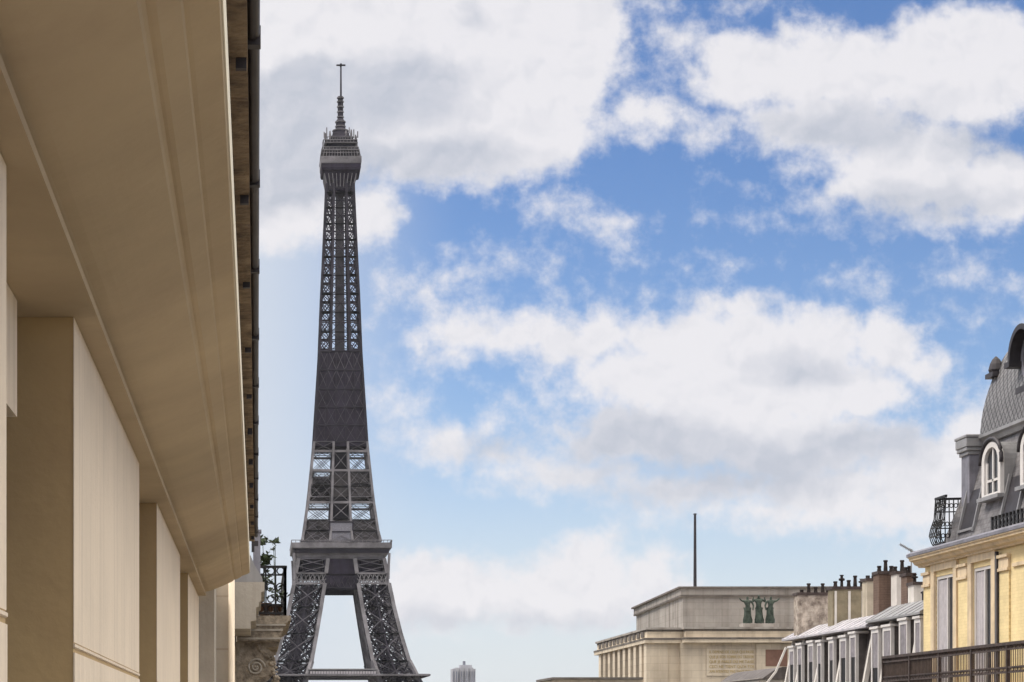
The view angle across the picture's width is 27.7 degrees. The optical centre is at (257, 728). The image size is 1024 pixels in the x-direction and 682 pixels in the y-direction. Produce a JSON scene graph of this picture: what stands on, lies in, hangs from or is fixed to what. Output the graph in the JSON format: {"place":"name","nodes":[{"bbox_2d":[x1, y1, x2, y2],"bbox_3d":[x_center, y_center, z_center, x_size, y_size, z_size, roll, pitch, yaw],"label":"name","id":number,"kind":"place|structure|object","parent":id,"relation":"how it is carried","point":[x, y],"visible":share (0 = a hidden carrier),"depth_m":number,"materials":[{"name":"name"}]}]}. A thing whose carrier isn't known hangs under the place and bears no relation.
{"place":"outdoors","nodes":[
{"label":"outdoors","id":0,"kind":"place"},
{"bbox_2d":[0,0,260,681],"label":"apartment building","id":1,"kind":"structure","parent":0,"point":[129,272],"depth_m":10.95,"materials":[{"name":"paint"}]},
{"bbox_2d":[249,0,1023,681],"label":"sky","id":2,"kind":"structure","parent":0,"point":[629,270],"materials":[{"name":"blue"}]},
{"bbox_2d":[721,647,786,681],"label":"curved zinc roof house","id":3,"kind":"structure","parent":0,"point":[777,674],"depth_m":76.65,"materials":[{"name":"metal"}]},
{"bbox_2d":[782,615,879,681],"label":"mansard house","id":4,"kind":"structure","parent":0,"point":[840,651],"depth_m":64.78,"materials":[{"name":"stone"}]},
{"bbox_2d":[792,583,827,640],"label":"chimney stack","id":5,"kind":"object","parent":4,"relation":"on","point":[810,609],"visible":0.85,"depth_m":69.00,"materials":[{"name":"beige stone"}]},
{"bbox_2d":[826,575,861,626],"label":"chimney stack","id":6,"kind":"object","parent":4,"relation":"on","point":[844,602],"visible":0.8,"depth_m":66.00,"materials":[{"name":"beige paint"}]},
{"bbox_2d":[860,575,872,616],"bbox_3d":[19.260,-3.925,64.275,0.480,1.731,0.630,0,0,0],"label":"chimney stack","id":7,"kind":"object","parent":4,"relation":"on","point":[867,595],"visible":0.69,"depth_m":64.00,"materials":[{"name":"beige paint"}]},
{"bbox_2d":[872,560,892,614],"bbox_3d":[19.238,-4.118,62.775,0.627,2.064,0.630,0,0,0],"label":"chimney stack","id":8,"kind":"object","parent":4,"relation":"on","point":[881,590],"visible":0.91,"depth_m":62.50,"materials":[{"name":"brown brick"}]},
{"bbox_2d":[889,560,903,605],"bbox_3d":[19.448,-4.169,62.075,0.389,1.848,0.630,0,0,0],"label":"chimney stack","id":9,"kind":"object","parent":4,"relation":"on","point":[895,588],"visible":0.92,"depth_m":61.91,"materials":[{"name":"white paint"}]},
{"bbox_2d":[899,543,913,572],"bbox_3d":[19.453,-4.457,61.000,0.606,2.128,0.480,0,0,0],"label":"television aerial","id":10,"kind":"object","parent":4,"relation":"on","point":[905,547],"visible":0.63,"depth_m":60.98,"materials":[{"name":"metal"}]},
{"bbox_2d":[899,566,915,603],"bbox_3d":[19.399,-4.064,61.075,0.308,1.554,0.630,0,0,0],"label":"chimney stack","id":11,"kind":"object","parent":4,"relation":"on","point":[906,575],"visible":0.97,"depth_m":61.02,"materials":[{"name":"brown brick"}]},
{"bbox_2d":[865,591,923,681],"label":"mansard house","id":12,"kind":"structure","parent":0,"point":[899,629],"depth_m":58.47,"materials":[{"name":"stone"}]},
{"bbox_2d":[906,574,923,602],"bbox_3d":[19.378,-3.889,60.275,0.361,1.291,0.630,0,0,0],"label":"chimney stack","id":13,"kind":"object","parent":12,"relation":"on","point":[915,589],"visible":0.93,"depth_m":60.00,"materials":[{"name":"white paint"}]},
{"bbox_2d":[906,323,1023,681],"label":"yellow brick building","id":14,"kind":"structure","parent":0,"point":[973,579],"depth_m":51.85,"materials":[{"name":"beige brick"}]},
{"bbox_2d":[929,495,960,545],"bbox_3d":[18.614,-5.520,54.682,1.100,1.341,0.894,0,0,0],"label":"iron roof railing","id":15,"kind":"object","parent":14,"relation":"on","point":[939,512],"visible":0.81,"depth_m":54.87,"materials":[{"name":"black metal"}]},
{"bbox_2d":[937,574,952,681],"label":"window","id":16,"kind":"structure","parent":14,"relation":"in","point":[944,583],"depth_m":54.03,"materials":[{"name":"white paint"}]},
{"bbox_2d":[881,640,1023,681],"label":"long iron balcony","id":17,"kind":"structure","parent":14,"relation":"attached to","point":[915,667],"depth_m":50.63,"materials":[{"name":"black metal"}]},
{"bbox_2d":[974,565,990,681],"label":"window","id":18,"kind":"structure","parent":14,"relation":"in","point":[982,575],"depth_m":51.25,"materials":[{"name":"white paint"}]},
{"bbox_2d":[991,508,1023,529],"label":"iron cresting","id":19,"kind":"object","parent":14,"relation":"on","point":[1017,514],"visible":0.99,"depth_m":49.00,"materials":[{"name":"black metal"}]},
{"bbox_2d":[1004,323,1023,394],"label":"round window","id":20,"kind":"structure","parent":14,"relation":"in","point":[1015,359],"depth_m":51.34,"materials":[{"name":"grey metal"}]},
{"bbox_3d":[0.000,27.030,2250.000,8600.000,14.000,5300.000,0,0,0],"label":"ground","id":21,"kind":"structure","parent":0,"visible":0},
{"bbox_2d":[199,530,263,681],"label":"corner building","id":22,"kind":"structure","parent":21,"relation":"on","point":[228,613],"depth_m":36.00,"materials":[{"name":"stone"}]},
{"bbox_2d":[236,616,290,681],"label":"stone balcony","id":23,"kind":"structure","parent":22,"relation":"attached to","point":[256,650],"depth_m":40.25,"materials":[{"name":"stone"}]},
{"bbox_2d":[259,535,276,615],"bbox_3d":[0.117,-3.032,40.538,0.577,1.664,0.586,0,0,0],"label":"potted plant","id":24,"kind":"object","parent":23,"relation":"on","point":[265,559],"visible":0.62,"depth_m":40.55,"materials":[{"name":"green plant"}]},
{"bbox_2d":[259,565,286,615],"bbox_3d":[0.270,-2.692,42.995,0.627,0.984,5.857,0,0,0],"label":"iron railing","id":25,"kind":"object","parent":23,"relation":"on","point":[283,602],"visible":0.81,"depth_m":40.09,"materials":[{"name":"black metal"}]},
{"bbox_2d":[268,537,290,615],"bbox_3d":[0.421,-3.019,41.100,0.542,1.637,0.455,0,0,-37],"label":"potted plant","id":26,"kind":"object","parent":23,"relation":"on","point":[275,541],"visible":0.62,"depth_m":41.03,"materials":[{"name":"green plant"}]},
{"bbox_2d":[266,63,430,681],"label":"iron lattice tower","id":27,"kind":"structure","parent":21,"relation":"on","point":[340,550],"depth_m":849.69,"materials":[{"name":"metal"}]},
{"bbox_2d":[450,661,475,681],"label":"skyscraper","id":28,"kind":"structure","parent":21,"relation":"on","point":[464,673],"depth_m":3899.40,"materials":[{"name":"grey concrete"}]},
{"bbox_2d":[536,677,642,681],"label":"stone terrace","id":29,"kind":"structure","parent":21,"relation":"on","point":[595,679],"depth_m":219.73,"materials":[{"name":"beige stone"}]},
{"bbox_2d":[594,586,831,681],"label":"stone palace","id":30,"kind":"structure","parent":21,"relation":"on","point":[688,634],"depth_m":252.86,"materials":[{"name":"beige stone"}]},
{"bbox_2d":[693,513,696,585],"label":"flagpole","id":31,"kind":"object","parent":30,"relation":"on","point":[695,568],"visible":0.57,"depth_m":284.84,"materials":[{"name":"metal"}]},
{"bbox_2d":[739,595,779,626],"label":"bronze statue group","id":32,"kind":"object","parent":30,"relation":"on","point":[759,619],"visible":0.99,"depth_m":252.66,"materials":[{"name":"green metal"}]},
{"bbox_2d":[756,644,790,669],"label":"window frame","id":33,"kind":"structure","parent":30,"relation":"in","point":[761,649],"depth_m":248.47,"materials":[{"name":"stone"}]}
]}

